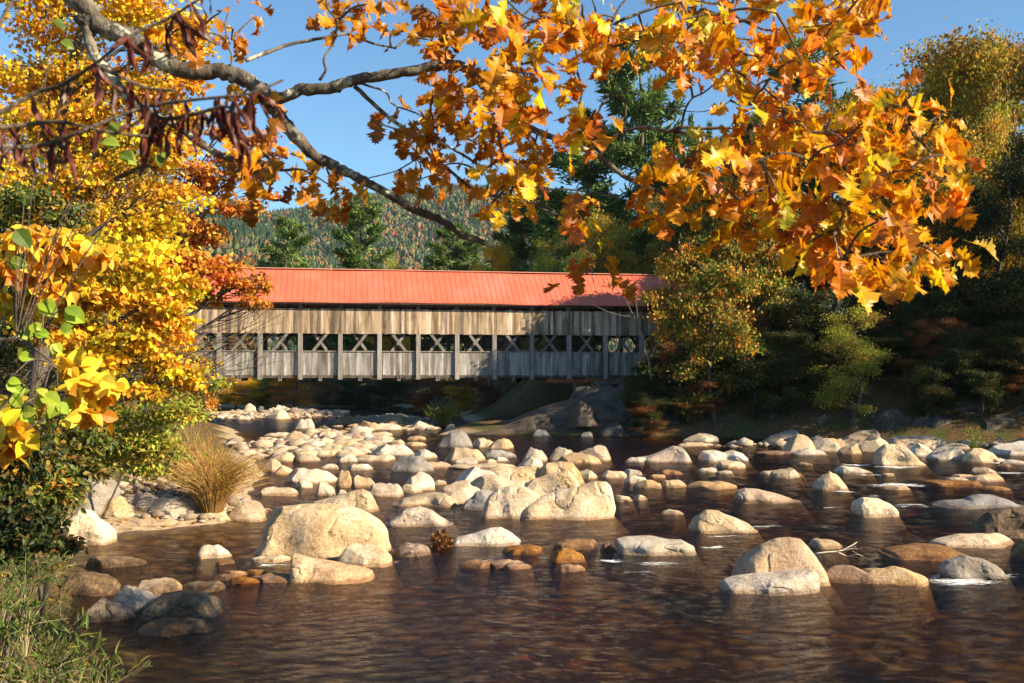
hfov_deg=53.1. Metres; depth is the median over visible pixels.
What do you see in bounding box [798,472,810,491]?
wet rock
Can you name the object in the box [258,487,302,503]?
boulder
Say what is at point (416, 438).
boulder
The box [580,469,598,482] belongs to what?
boulder
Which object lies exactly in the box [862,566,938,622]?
boulder
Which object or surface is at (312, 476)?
boulder
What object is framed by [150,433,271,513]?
clump of tall grass
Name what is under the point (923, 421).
bank boulder
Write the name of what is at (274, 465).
boulder
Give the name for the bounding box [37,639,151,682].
willow weed
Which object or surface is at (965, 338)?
broadleaf tree
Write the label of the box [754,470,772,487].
boulder
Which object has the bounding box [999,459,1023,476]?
boulder
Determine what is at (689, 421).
shore shrub
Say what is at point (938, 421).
bank boulder
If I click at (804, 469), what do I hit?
boulder
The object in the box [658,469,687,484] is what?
wet rock
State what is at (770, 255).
broadleaf tree
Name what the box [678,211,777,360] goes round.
broadleaf tree
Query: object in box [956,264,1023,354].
broadleaf tree
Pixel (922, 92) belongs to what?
broadleaf tree
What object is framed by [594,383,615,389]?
rubble block
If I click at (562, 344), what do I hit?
broadleaf tree
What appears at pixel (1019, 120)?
broadleaf tree
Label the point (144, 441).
bush
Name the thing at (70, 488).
bush
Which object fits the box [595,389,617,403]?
rubble block
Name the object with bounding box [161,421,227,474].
willow shrub
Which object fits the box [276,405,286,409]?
boulder
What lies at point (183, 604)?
mossy boulder
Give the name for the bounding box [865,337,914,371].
broadleaf tree
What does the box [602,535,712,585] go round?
boulder
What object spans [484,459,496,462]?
boulder
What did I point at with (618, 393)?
rubble block
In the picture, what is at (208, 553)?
boulder
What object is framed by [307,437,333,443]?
boulder
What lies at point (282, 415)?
boulder
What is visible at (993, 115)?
broadleaf tree
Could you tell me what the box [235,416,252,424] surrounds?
boulder
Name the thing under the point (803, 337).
broadleaf tree
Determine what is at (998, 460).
boulder
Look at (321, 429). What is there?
boulder
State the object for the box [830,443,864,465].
boulder
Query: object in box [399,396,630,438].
bedrock ledge
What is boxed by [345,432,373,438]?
boulder
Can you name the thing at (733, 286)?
broadleaf tree
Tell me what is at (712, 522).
boulder
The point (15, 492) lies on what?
bush
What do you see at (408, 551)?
mossy boulder
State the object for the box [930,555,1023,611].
boulder
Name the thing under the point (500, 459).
boulder
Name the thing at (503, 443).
boulder
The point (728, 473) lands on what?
boulder
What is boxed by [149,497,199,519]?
boulder
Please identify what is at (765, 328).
broadleaf tree
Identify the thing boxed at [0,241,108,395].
broadleaf tree
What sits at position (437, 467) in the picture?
boulder
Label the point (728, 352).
broadleaf tree
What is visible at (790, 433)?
boulder
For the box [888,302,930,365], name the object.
broadleaf tree
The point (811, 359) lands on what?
broadleaf tree
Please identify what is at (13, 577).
willow weed
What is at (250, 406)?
boulder
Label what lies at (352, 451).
boulder
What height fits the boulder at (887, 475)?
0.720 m
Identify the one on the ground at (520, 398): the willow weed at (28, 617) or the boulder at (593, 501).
the willow weed at (28, 617)
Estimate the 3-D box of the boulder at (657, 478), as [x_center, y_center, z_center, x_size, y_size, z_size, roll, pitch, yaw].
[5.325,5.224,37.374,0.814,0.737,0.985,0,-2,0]
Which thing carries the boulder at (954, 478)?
in the river
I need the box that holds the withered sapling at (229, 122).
[0,0,282,185]
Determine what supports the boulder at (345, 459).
in the river
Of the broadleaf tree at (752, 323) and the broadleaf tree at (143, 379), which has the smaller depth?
the broadleaf tree at (143, 379)
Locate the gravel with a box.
[119,407,1023,522]
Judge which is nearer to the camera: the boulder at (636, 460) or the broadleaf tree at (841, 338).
the boulder at (636, 460)
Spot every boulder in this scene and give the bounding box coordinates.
[60,571,120,604]
[63,477,120,514]
[64,509,120,551]
[78,597,137,634]
[84,555,154,579]
[101,496,134,517]
[112,585,157,619]
[132,492,158,509]
[132,518,176,526]
[132,590,240,643]
[135,618,226,656]
[138,577,182,596]
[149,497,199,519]
[182,580,232,612]
[193,545,233,581]
[195,511,229,521]
[201,581,224,600]
[228,500,267,527]
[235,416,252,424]
[238,503,404,584]
[244,403,255,410]
[247,555,290,573]
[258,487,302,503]
[263,432,288,437]
[263,459,281,474]
[264,410,291,423]
[265,452,295,468]
[269,446,298,454]
[270,553,391,618]
[271,465,291,479]
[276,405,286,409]
[281,468,337,493]
[287,431,307,438]
[294,418,314,432]
[294,450,317,456]
[295,453,322,469]
[295,480,314,499]
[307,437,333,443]
[313,448,330,457]
[313,489,387,523]
[314,481,335,500]
[316,428,331,430]
[317,430,335,438]
[319,464,339,476]
[329,451,336,456]
[330,425,343,429]
[334,416,354,423]
[334,453,357,462]
[335,454,357,470]
[335,470,352,494]
[337,543,402,594]
[338,441,357,446]
[338,449,364,454]
[341,447,356,449]
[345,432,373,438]
[345,444,370,448]
[346,464,377,481]
[352,475,374,490]
[356,454,395,473]
[358,421,378,432]
[358,442,376,447]
[368,483,403,514]
[371,444,414,460]
[376,434,393,439]
[378,423,402,437]
[378,432,394,439]
[380,439,391,444]
[382,416,404,426]
[383,455,440,485]
[384,506,461,551]
[385,491,459,521]
[389,439,404,444]
[392,542,437,583]
[401,428,416,437]
[402,484,422,496]
[404,471,435,493]
[405,436,427,446]
[405,442,428,452]
[411,421,427,427]
[414,427,424,433]
[414,449,438,461]
[425,427,438,432]
[429,461,450,478]
[433,430,472,457]
[434,480,446,491]
[438,527,520,574]
[443,463,515,482]
[443,480,479,507]
[444,447,485,463]
[445,424,454,429]
[452,457,477,464]
[453,489,493,529]
[455,467,495,482]
[470,474,526,490]
[470,485,539,533]
[472,438,492,453]
[483,450,519,466]
[484,438,519,458]
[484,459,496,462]
[488,465,539,482]
[496,457,509,463]
[512,481,630,542]
[519,456,542,468]
[523,447,548,463]
[525,471,579,496]
[530,429,552,441]
[539,461,585,485]
[549,447,571,461]
[558,452,606,475]
[579,445,616,470]
[580,432,593,442]
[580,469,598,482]
[597,422,626,438]
[599,471,626,493]
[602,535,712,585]
[613,495,639,519]
[615,403,631,416]
[618,383,628,394]
[620,475,645,496]
[621,457,645,470]
[623,469,642,476]
[629,480,665,505]
[633,495,650,518]
[640,446,697,475]
[650,474,665,483]
[657,509,687,535]
[659,413,678,423]
[661,480,688,503]
[677,442,708,457]
[682,433,722,445]
[682,510,764,558]
[685,413,702,421]
[686,481,737,505]
[691,467,717,482]
[695,450,757,473]
[700,569,841,631]
[711,423,722,427]
[712,470,737,487]
[715,460,747,480]
[724,488,814,522]
[727,413,737,417]
[731,537,851,618]
[732,466,742,480]
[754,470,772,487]
[762,429,798,442]
[763,407,778,418]
[763,468,806,492]
[781,434,814,451]
[787,448,831,466]
[794,411,809,416]
[795,462,815,477]
[803,471,854,508]
[807,538,850,569]
[811,413,829,425]
[813,438,840,461]
[829,438,845,447]
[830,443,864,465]
[832,466,877,488]
[838,409,852,417]
[842,429,881,445]
[842,497,910,537]
[855,387,869,397]
[858,437,887,463]
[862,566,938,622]
[867,444,936,479]
[872,408,906,430]
[876,473,896,489]
[876,485,915,505]
[885,435,946,450]
[894,415,912,429]
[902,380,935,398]
[910,415,930,425]
[910,443,931,461]
[910,494,1023,528]
[923,446,964,472]
[928,533,1014,570]
[930,414,951,428]
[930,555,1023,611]
[938,443,970,453]
[944,477,967,479]
[949,398,981,416]
[951,474,973,477]
[953,448,996,473]
[964,473,1015,495]
[968,507,1023,543]
[969,467,996,475]
[982,414,1017,430]
[988,441,1023,460]
[994,458,1004,466]
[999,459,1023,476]
[1003,540,1023,587]
[1017,405,1023,416]
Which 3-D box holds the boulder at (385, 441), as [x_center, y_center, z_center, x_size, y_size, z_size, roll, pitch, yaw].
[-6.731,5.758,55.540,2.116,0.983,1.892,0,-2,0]
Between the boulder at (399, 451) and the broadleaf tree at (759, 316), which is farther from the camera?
the broadleaf tree at (759, 316)
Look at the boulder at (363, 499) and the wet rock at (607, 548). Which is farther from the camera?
the boulder at (363, 499)
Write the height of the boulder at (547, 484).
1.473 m
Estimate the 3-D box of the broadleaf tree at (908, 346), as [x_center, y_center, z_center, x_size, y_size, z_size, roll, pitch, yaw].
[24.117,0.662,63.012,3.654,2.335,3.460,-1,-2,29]
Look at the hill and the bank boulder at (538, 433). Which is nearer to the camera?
the bank boulder at (538, 433)
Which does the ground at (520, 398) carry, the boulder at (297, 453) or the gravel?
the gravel
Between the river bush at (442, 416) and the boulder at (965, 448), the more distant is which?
the river bush at (442, 416)
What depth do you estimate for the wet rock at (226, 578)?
18.56 m
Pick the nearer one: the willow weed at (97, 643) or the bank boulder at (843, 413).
the willow weed at (97, 643)
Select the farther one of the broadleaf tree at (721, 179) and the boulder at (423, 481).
the broadleaf tree at (721, 179)
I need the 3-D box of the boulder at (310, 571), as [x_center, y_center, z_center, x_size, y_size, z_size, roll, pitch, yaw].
[-3.312,4.440,18.725,2.283,1.051,2.278,0,-2,0]
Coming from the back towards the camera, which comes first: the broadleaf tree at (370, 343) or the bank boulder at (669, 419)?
the broadleaf tree at (370, 343)
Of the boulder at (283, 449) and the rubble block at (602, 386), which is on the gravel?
the boulder at (283, 449)
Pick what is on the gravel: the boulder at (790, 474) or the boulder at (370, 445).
the boulder at (370, 445)
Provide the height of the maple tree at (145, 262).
5.955 m
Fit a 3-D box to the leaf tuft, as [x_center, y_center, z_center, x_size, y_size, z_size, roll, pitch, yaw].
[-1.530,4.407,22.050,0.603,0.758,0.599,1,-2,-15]
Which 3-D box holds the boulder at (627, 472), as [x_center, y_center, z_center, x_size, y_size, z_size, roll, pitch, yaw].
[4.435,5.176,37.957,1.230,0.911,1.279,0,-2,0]
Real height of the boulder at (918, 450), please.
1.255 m
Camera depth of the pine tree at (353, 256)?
128.51 m
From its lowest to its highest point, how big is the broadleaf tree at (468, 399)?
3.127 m
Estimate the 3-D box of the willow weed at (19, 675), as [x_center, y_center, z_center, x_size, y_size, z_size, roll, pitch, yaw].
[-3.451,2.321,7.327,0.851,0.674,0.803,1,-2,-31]
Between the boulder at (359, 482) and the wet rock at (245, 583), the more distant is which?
the boulder at (359, 482)
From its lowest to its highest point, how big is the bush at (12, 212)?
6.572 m
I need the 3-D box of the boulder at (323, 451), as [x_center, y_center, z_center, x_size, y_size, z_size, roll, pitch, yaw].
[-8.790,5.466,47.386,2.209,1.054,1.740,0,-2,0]
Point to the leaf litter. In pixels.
(48, 638)
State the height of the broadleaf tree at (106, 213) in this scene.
9.868 m
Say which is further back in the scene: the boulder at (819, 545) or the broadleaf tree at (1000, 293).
the broadleaf tree at (1000, 293)
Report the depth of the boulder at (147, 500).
25.98 m
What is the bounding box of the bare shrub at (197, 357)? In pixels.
[20,286,282,528]
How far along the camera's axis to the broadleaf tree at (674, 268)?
69.13 m
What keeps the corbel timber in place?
attached to the stone abutment
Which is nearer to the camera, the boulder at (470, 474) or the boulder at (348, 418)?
the boulder at (470, 474)
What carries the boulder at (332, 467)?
in the river
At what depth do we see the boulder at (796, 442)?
49.22 m
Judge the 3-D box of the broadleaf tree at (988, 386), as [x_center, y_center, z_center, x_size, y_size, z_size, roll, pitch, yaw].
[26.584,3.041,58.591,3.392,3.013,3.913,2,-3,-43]
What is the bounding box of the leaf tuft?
[427,529,453,563]
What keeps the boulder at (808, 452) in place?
in the river
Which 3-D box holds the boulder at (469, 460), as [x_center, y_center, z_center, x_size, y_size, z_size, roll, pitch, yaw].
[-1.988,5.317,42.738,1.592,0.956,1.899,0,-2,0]
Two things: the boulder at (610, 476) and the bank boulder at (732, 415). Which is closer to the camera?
the boulder at (610, 476)
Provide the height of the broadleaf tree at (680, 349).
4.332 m
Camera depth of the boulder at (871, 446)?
49.54 m
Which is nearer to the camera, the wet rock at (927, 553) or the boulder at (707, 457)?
the wet rock at (927, 553)
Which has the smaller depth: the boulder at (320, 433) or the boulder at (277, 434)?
the boulder at (320, 433)
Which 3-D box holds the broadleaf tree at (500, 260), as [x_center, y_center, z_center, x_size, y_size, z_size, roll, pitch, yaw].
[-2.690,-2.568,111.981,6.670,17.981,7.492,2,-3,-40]
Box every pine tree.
[253,215,313,350]
[327,190,399,382]
[419,222,489,349]
[484,191,549,273]
[506,105,660,347]
[547,21,709,351]
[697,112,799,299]
[716,34,867,289]
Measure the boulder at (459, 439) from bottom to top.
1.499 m
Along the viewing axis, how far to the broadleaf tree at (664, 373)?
65.56 m
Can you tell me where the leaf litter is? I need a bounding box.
[0,424,257,678]
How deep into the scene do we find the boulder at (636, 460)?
43.56 m
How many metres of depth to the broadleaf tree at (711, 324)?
67.58 m
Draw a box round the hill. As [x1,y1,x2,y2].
[0,195,836,349]
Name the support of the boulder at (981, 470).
in the river
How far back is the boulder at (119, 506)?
25.21 m
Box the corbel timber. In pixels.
[545,379,607,382]
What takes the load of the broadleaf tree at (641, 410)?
on the ground at (520, 398)
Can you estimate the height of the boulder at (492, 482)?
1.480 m
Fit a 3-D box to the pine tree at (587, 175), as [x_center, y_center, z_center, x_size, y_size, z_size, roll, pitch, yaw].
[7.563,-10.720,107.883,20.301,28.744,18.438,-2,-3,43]
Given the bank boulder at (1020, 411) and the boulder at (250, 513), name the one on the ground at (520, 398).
the bank boulder at (1020, 411)
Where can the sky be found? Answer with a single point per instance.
(335, 124)
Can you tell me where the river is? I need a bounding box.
[64,407,1023,682]
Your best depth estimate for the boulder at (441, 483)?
34.73 m
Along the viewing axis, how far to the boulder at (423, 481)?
33.35 m
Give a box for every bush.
[0,178,129,622]
[0,386,97,639]
[0,434,91,667]
[0,501,64,682]
[19,422,126,639]
[21,370,156,436]
[85,397,208,485]
[101,376,236,518]
[134,342,233,456]
[418,400,465,426]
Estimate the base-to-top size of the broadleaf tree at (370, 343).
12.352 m
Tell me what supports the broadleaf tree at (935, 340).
on the ground at (520, 398)
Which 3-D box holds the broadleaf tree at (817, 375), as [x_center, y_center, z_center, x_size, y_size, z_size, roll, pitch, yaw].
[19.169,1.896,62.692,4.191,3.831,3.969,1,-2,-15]
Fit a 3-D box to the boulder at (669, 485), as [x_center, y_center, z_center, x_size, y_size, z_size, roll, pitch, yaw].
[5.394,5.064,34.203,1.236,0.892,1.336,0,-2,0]
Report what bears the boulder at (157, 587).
in the river
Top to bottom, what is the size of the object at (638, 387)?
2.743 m
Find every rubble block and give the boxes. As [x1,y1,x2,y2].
[568,401,597,427]
[569,386,585,398]
[577,386,600,396]
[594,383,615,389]
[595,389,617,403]
[600,388,616,404]
[615,391,630,405]
[627,411,660,438]
[662,406,678,416]
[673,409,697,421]
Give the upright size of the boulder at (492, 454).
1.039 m
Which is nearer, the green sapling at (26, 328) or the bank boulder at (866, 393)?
the green sapling at (26, 328)
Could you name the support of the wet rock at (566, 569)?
in the river
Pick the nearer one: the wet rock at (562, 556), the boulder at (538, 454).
the wet rock at (562, 556)
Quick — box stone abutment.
[573,378,626,391]
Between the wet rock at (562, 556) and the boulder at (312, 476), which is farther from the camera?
the boulder at (312, 476)
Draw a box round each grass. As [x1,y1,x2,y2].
[0,555,106,682]
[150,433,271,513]
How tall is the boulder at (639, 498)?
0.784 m
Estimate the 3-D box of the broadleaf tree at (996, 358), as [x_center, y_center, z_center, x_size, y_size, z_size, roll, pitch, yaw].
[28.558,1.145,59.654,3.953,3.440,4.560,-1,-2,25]
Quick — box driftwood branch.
[814,542,871,560]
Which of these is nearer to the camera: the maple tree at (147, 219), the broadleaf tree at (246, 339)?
the maple tree at (147, 219)
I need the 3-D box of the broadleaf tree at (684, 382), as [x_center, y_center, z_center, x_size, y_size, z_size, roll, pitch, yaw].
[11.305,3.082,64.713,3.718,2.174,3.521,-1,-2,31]
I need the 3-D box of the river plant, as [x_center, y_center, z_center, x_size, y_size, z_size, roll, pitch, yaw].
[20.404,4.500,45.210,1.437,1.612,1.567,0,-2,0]
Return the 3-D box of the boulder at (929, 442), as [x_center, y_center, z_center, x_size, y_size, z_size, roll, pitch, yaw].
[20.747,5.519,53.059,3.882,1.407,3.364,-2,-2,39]
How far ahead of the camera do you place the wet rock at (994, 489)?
32.93 m
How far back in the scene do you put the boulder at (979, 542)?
22.02 m
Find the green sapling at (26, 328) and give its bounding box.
[0,18,168,422]
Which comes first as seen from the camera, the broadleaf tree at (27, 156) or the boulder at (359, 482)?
the boulder at (359, 482)
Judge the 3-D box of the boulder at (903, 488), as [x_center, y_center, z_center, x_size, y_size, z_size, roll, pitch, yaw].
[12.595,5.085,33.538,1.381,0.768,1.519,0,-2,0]
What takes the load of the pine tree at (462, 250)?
on the ground at (520, 398)
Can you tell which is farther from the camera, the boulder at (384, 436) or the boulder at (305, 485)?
the boulder at (384, 436)
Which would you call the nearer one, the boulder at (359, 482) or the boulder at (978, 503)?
the boulder at (978, 503)
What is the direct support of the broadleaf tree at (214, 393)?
on the ground at (520, 398)
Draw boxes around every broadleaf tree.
[0,55,141,321]
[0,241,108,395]
[27,192,143,357]
[107,145,197,402]
[128,319,187,412]
[186,336,221,411]
[196,381,230,400]
[211,378,265,409]
[224,336,257,359]
[230,265,256,378]
[247,378,287,409]
[260,378,323,410]
[282,310,337,380]
[310,381,344,406]
[330,340,373,349]
[333,379,375,409]
[360,311,423,389]
[365,378,417,413]
[382,251,407,350]
[405,378,457,415]
[415,313,476,405]
[441,385,481,417]
[458,378,505,404]
[463,239,518,393]
[521,229,579,352]
[548,338,608,352]
[557,247,604,351]
[578,201,643,346]
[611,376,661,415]
[619,357,649,384]
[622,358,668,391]
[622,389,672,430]
[624,401,669,434]
[631,186,710,351]
[633,237,707,371]
[639,344,681,386]
[652,255,769,423]
[655,339,682,392]
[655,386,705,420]
[660,375,698,402]
[661,342,711,397]
[666,271,766,343]
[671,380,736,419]
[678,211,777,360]
[680,164,745,303]
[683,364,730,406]
[691,315,757,363]
[714,340,752,399]
[716,352,787,419]
[718,193,801,332]
[722,131,794,306]
[725,313,756,372]
[732,331,793,394]
[739,207,826,311]
[747,315,785,343]
[750,311,779,330]
[751,347,812,416]
[754,287,847,364]
[771,327,825,394]
[777,304,814,336]
[778,358,817,383]
[779,329,833,400]
[787,203,899,327]
[794,366,851,396]
[800,341,857,398]
[803,302,900,426]
[807,325,850,352]
[813,330,865,371]
[814,78,938,329]
[834,61,959,314]
[835,17,1023,304]
[838,343,890,381]
[842,231,995,348]
[845,321,864,337]
[854,325,909,373]
[865,137,1000,325]
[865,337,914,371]
[866,314,902,370]
[868,357,924,390]
[879,334,925,370]
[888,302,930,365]
[898,361,958,417]
[903,317,944,371]
[906,289,1010,369]
[916,30,1023,312]
[916,305,980,363]
[919,347,989,406]
[922,126,1023,317]
[922,314,990,382]
[933,328,989,397]
[943,8,1023,289]
[947,369,1014,420]
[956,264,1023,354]
[970,332,1023,385]
[974,345,1013,381]
[975,315,1023,379]
[991,358,1023,398]
[997,334,1023,404]
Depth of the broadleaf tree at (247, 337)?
129.74 m
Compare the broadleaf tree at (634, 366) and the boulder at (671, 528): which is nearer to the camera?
the boulder at (671, 528)
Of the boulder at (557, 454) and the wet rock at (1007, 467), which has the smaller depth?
the wet rock at (1007, 467)
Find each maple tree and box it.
[0,0,233,404]
[2,231,214,440]
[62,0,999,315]
[128,126,282,452]
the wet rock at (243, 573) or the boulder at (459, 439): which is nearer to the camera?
the wet rock at (243, 573)
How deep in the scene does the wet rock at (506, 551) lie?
21.38 m
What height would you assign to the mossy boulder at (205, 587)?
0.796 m
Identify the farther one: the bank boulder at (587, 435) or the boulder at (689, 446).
the bank boulder at (587, 435)
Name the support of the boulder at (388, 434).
on the gravel
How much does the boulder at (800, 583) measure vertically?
0.960 m
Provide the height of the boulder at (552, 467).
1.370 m
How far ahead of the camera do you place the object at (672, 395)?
62.88 m
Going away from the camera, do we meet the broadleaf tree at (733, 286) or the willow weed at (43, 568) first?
the willow weed at (43, 568)
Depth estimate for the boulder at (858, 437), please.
53.24 m
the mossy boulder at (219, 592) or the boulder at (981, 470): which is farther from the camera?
the boulder at (981, 470)
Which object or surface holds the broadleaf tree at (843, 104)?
on the ground at (520, 398)
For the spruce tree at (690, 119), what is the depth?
130.78 m
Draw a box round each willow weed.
[0,548,82,603]
[0,559,60,621]
[0,579,67,672]
[0,584,73,657]
[0,610,99,682]
[0,624,123,682]
[12,606,99,672]
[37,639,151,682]
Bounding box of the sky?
[0,0,1023,230]
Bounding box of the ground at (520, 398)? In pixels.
[0,350,1023,682]
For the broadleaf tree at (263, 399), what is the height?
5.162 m
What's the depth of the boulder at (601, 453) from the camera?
44.39 m
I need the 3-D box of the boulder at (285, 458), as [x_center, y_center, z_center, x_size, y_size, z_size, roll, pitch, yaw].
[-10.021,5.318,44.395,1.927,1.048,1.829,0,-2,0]
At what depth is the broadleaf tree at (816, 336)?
67.59 m
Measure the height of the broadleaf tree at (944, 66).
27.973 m
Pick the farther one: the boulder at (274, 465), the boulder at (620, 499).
the boulder at (274, 465)
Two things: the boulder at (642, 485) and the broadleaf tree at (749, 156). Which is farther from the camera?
the broadleaf tree at (749, 156)
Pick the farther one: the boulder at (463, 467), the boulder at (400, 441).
the boulder at (400, 441)
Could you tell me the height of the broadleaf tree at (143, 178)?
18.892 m
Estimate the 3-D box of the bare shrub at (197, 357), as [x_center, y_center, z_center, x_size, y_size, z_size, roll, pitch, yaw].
[-6.402,1.553,21.006,6.972,5.185,4.623,-1,-2,31]
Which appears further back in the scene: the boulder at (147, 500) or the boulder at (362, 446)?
the boulder at (362, 446)
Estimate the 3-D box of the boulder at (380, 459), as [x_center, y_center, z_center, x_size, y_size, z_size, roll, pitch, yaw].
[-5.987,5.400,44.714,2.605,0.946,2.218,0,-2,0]
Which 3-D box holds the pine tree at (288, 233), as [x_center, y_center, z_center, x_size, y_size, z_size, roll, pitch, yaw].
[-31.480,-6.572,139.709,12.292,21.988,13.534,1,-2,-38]
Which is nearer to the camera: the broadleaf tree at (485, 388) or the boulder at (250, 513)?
the boulder at (250, 513)
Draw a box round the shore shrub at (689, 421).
[679,399,702,426]
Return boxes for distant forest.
[0,183,848,351]
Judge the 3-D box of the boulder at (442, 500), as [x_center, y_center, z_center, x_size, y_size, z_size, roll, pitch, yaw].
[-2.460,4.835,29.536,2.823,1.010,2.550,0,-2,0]
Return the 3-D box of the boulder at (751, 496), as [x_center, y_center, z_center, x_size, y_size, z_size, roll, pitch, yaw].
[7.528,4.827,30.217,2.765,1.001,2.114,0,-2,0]
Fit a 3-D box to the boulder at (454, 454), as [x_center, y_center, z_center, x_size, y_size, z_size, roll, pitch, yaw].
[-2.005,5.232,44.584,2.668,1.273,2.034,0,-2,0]
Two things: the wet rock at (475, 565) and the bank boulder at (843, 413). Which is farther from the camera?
the bank boulder at (843, 413)
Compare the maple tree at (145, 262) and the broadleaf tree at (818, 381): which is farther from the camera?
the broadleaf tree at (818, 381)
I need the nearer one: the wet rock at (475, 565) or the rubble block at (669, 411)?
the wet rock at (475, 565)
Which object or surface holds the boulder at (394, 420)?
on the ground at (520, 398)
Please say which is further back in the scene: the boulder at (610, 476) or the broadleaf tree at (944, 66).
the broadleaf tree at (944, 66)
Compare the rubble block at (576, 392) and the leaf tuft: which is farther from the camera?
the rubble block at (576, 392)
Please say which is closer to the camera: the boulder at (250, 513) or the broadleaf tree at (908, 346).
the boulder at (250, 513)
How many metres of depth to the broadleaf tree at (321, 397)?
119.23 m
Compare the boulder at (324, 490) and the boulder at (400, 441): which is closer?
the boulder at (324, 490)
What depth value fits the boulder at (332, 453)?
47.21 m
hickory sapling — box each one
[0,224,121,328]
[0,344,129,468]
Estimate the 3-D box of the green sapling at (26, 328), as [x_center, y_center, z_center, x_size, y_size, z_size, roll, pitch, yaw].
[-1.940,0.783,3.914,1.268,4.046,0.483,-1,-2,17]
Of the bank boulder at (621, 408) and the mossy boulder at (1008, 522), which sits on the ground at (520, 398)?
the bank boulder at (621, 408)
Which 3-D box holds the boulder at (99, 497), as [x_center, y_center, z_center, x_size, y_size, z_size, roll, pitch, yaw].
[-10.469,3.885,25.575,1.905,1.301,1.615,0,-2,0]
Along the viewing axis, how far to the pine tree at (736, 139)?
98.91 m
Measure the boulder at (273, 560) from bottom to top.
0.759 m
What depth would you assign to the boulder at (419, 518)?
25.08 m
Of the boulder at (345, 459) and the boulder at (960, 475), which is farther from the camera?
the boulder at (345, 459)
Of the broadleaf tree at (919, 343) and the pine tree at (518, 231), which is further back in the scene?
the pine tree at (518, 231)
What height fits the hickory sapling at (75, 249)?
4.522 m
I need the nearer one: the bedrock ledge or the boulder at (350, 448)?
the boulder at (350, 448)
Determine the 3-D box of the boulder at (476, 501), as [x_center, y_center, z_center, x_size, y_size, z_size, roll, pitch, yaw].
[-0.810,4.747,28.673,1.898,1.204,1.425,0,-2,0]
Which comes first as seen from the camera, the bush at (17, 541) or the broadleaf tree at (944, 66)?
the bush at (17, 541)
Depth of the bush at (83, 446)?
13.41 m
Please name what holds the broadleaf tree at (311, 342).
on the ground at (520, 398)
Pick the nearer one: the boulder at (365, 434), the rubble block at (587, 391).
the boulder at (365, 434)
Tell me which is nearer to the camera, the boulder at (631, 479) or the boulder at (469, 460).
the boulder at (631, 479)
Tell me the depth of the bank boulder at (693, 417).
63.18 m
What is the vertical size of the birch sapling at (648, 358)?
9.387 m
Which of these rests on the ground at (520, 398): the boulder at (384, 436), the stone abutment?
the stone abutment
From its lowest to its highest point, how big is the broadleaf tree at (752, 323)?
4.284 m
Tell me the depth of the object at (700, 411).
62.51 m
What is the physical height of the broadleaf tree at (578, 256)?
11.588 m
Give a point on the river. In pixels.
(956, 581)
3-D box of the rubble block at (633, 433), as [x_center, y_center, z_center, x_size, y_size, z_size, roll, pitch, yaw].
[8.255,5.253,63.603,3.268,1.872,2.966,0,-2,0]
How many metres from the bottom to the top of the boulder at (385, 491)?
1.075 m
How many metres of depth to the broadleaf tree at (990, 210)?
66.92 m
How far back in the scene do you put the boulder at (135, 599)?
16.16 m
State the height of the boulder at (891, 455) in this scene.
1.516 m
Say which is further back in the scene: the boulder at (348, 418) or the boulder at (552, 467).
the boulder at (348, 418)
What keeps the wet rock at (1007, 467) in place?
in the river
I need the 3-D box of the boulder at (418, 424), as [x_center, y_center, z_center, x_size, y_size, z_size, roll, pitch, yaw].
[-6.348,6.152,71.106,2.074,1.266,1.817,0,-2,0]
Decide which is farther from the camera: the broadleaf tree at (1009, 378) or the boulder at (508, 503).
the broadleaf tree at (1009, 378)
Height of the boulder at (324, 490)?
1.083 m
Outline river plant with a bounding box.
[964,426,988,448]
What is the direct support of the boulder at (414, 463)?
in the river
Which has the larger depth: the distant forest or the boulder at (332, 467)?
the distant forest
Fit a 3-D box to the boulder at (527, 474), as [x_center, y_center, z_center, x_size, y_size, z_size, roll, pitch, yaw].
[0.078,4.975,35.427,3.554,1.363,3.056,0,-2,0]
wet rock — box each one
[212,560,237,580]
[214,574,240,590]
[220,570,247,576]
[228,576,259,610]
[247,569,270,576]
[253,572,289,613]
[452,559,491,594]
[485,559,524,595]
[499,544,546,568]
[499,562,538,598]
[506,548,544,581]
[541,547,593,590]
[547,538,598,575]
[550,564,590,598]
[597,543,615,576]
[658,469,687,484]
[749,451,792,465]
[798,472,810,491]
[825,565,874,616]
[860,543,968,584]
[913,480,983,500]
[977,486,1016,503]
[994,464,1020,479]
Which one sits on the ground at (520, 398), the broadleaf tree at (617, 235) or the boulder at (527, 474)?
the broadleaf tree at (617, 235)
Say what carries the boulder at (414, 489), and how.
in the river
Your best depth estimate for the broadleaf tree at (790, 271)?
73.62 m
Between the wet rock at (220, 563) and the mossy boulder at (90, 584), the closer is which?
the mossy boulder at (90, 584)
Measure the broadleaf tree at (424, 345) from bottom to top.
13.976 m
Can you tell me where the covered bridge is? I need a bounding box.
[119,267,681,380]
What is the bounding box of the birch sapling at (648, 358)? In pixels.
[594,275,671,401]
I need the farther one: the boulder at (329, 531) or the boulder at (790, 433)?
the boulder at (790, 433)
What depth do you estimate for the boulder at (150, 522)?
24.93 m
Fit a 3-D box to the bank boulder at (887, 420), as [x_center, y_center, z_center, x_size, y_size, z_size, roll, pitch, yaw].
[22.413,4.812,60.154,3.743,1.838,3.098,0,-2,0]
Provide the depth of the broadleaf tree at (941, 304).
62.88 m
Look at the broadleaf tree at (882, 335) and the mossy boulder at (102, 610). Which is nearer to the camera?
the mossy boulder at (102, 610)
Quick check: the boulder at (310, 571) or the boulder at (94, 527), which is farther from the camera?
the boulder at (94, 527)

